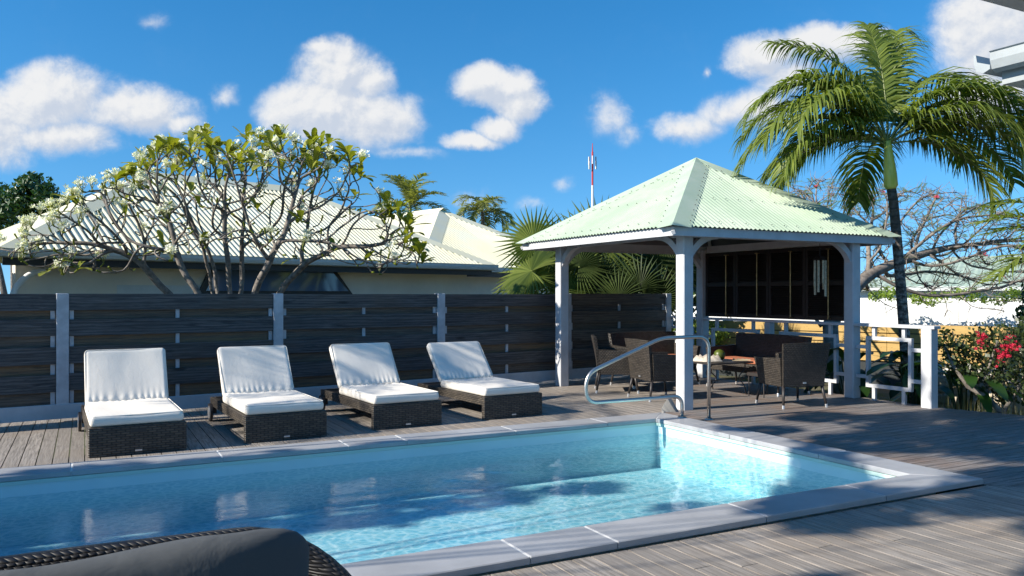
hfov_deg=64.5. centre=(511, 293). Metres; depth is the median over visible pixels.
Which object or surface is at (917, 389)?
paddle leaf plant
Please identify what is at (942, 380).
stone wall
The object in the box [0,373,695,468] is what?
deck behind pool
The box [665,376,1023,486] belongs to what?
deck beside pool
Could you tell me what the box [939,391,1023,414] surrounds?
dry grass
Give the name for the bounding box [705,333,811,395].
wicker sofa
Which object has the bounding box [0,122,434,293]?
plumeria tree
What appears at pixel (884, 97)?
feather palm
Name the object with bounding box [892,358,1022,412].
paddle leaf plant
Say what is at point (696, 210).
gazebo
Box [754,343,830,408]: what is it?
wicker armchair
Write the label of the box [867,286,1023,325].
hedge
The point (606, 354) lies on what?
wicker armchair
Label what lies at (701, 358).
conch shell
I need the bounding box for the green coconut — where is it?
[714,349,724,359]
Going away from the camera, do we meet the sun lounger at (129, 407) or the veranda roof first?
the veranda roof
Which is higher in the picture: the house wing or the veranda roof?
the veranda roof
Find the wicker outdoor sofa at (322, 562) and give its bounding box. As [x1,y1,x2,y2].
[0,527,351,575]
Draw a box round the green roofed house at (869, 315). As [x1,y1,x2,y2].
[671,255,1023,342]
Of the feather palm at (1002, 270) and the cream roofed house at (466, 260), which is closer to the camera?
the feather palm at (1002, 270)
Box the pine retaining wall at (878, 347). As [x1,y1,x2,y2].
[693,320,1023,385]
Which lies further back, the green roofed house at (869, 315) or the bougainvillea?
the green roofed house at (869, 315)
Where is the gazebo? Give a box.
[517,157,901,410]
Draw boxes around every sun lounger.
[78,348,185,457]
[207,345,326,442]
[319,342,441,429]
[418,341,541,419]
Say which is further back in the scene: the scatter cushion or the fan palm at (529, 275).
the fan palm at (529, 275)
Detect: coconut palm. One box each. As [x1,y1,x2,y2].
[372,172,450,212]
[452,194,516,232]
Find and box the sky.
[0,0,1023,293]
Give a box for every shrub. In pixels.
[671,313,730,345]
[1012,283,1023,328]
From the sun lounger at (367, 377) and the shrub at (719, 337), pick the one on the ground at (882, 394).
the shrub at (719, 337)
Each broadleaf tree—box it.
[0,170,70,293]
[569,285,695,314]
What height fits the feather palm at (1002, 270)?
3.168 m
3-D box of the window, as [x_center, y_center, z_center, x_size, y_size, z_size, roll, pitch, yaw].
[-4.806,-0.255,16.845,3.550,0.610,0.056,0,0,-44]
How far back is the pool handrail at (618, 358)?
9.34 m
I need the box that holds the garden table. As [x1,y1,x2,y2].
[693,358,753,393]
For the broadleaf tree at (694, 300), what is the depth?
18.81 m
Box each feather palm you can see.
[730,21,1023,403]
[961,197,1023,288]
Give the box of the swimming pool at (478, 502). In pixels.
[0,412,983,575]
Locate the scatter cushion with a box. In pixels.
[0,528,309,575]
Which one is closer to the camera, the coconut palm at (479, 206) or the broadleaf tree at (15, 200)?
the broadleaf tree at (15, 200)
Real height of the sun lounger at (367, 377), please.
0.868 m
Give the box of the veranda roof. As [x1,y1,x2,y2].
[982,0,1023,11]
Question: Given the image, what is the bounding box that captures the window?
[200,269,351,293]
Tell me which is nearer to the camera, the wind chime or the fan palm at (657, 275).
the wind chime
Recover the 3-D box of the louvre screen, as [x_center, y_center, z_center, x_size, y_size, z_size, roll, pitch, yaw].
[4.168,-0.160,13.177,0.095,1.120,3.027,0,0,-28]
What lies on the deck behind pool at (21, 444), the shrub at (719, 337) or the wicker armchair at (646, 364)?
the wicker armchair at (646, 364)
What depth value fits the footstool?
11.88 m
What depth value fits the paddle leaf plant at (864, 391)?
12.14 m
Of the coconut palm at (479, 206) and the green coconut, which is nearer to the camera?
the green coconut
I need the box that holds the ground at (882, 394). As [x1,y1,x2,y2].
[35,375,977,493]
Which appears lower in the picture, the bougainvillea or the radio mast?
the bougainvillea
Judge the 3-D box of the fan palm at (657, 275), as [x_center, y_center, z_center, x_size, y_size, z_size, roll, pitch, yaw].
[2.402,0.152,16.006,3.634,3.595,1.764,0,0,-4]
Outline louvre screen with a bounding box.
[706,245,843,320]
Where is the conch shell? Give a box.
[693,354,721,361]
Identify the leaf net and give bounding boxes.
[662,394,678,412]
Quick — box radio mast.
[588,143,596,206]
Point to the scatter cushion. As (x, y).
(272, 552)
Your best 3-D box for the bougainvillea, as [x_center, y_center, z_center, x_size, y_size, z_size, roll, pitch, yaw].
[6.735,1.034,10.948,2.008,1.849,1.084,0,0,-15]
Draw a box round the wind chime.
[813,256,826,295]
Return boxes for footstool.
[746,372,767,397]
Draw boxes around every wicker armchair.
[591,335,639,393]
[624,338,675,401]
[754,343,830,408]
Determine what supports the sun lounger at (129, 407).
on the deck behind pool at (21, 444)
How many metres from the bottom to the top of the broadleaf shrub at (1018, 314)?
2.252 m
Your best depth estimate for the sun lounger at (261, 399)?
8.90 m
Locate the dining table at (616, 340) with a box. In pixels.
[608,331,700,388]
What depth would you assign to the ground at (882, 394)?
15.71 m
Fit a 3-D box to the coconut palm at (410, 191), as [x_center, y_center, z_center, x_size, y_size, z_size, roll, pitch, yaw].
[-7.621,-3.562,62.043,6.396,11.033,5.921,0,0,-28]
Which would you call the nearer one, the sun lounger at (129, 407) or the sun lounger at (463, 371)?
the sun lounger at (129, 407)
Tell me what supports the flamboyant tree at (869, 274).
on the ground at (882, 394)
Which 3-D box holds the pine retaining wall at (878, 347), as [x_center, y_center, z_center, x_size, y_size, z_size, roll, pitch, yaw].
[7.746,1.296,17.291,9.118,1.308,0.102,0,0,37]
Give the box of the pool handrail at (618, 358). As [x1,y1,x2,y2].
[584,335,712,419]
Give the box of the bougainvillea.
[938,310,1023,413]
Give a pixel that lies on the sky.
(510, 100)
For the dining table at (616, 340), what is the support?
on the deck behind pool at (21, 444)
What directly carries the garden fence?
on the deck behind pool at (21, 444)
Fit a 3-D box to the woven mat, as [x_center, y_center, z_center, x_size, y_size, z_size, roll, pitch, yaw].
[3.448,0.986,12.163,0.267,0.023,0.280,0,0,19]
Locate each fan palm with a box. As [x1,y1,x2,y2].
[491,195,646,293]
[547,252,695,328]
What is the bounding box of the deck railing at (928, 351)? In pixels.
[671,316,940,408]
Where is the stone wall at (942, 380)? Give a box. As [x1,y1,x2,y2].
[938,364,1023,414]
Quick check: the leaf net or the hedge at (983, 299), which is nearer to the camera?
the leaf net
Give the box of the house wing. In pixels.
[972,42,1023,88]
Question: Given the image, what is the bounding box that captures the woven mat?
[732,358,750,360]
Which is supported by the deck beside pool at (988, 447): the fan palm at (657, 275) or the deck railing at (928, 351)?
the deck railing at (928, 351)
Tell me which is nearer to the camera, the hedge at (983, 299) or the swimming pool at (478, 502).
the swimming pool at (478, 502)
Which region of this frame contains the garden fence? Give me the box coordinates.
[0,293,670,422]
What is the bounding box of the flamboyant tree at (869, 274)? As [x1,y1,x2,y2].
[770,169,1023,393]
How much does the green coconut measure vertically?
0.170 m
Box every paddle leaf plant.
[804,348,901,397]
[865,351,954,404]
[878,342,948,404]
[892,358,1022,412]
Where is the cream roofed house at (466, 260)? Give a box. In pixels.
[0,171,548,293]
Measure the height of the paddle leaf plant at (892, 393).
1.205 m

